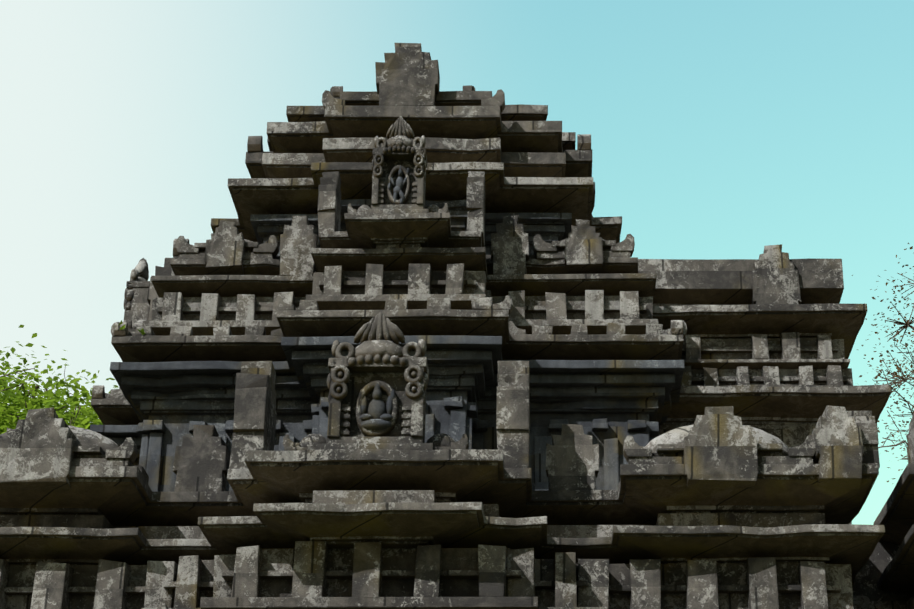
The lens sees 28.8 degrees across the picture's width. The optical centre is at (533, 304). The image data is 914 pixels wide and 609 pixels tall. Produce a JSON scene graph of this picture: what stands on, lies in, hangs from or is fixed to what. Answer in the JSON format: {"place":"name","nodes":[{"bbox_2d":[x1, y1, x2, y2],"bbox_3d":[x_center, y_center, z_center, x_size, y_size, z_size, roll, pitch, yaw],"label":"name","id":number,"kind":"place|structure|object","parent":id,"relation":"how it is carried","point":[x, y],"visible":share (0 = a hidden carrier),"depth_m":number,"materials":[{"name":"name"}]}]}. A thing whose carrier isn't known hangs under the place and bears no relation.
{"place":"outdoors","nodes":[
{"label":"outdoors","id":0,"kind":"place"},
{"bbox_2d":[0,325,115,423],"bbox_3d":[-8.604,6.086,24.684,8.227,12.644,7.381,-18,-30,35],"label":"bright tree","id":1,"kind":"object","parent":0,"point":[6,364],"visible":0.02,"depth_m":25.46,"materials":[{"name":"green plant"}]},
{"bbox_2d":[0,354,118,433],"bbox_3d":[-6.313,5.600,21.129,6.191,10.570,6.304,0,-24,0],"label":"bright tree","id":2,"kind":"object","parent":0,"point":[11,414],"visible":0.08,"depth_m":21.50,"materials":[{"name":"green plant"}]},
{"bbox_2d":[0,91,913,608],"bbox_3d":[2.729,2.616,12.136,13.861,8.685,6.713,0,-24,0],"label":"temple tower courses","id":3,"kind":"object","parent":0,"point":[386,529],"visible":0.62,"depth_m":10.36,"materials":[{"name":"stone"}]},
{"bbox_2d":[118,320,144,334],"bbox_3d":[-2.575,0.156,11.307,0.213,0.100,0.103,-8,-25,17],"label":"weeds on ledges","id":4,"kind":"object","parent":3,"relation":"on","point":[142,332],"visible":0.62,"depth_m":11.28,"materials":[{"name":"green plant"}]},
{"bbox_2d":[90,199,683,491],"bbox_3d":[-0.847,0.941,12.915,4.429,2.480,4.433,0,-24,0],"label":"temple wall","id":5,"kind":"structure","parent":3,"relation":"on","point":[609,406],"depth_m":11.22,"materials":[{"name":"stone"}]},
{"bbox_2d":[0,43,913,608],"bbox_3d":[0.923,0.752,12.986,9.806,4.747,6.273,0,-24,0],"label":"carved stone ornaments","id":6,"kind":"object","parent":3,"relation":"on","point":[376,381],"visible":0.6,"depth_m":10.15,"materials":[{"name":"stone"}]},
{"bbox_2d":[0,0,913,524],"label":"sky","id":7,"kind":"structure","parent":0,"point":[718,129],"materials":[{"name":"blue"}]},
{"bbox_2d":[852,243,913,481],"bbox_3d":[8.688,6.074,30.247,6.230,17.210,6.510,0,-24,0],"label":"sparse tree","id":8,"kind":"object","parent":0,"point":[899,383],"visible":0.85,"depth_m":32.92,"materials":[{"name":"brown plant"}]}
]}

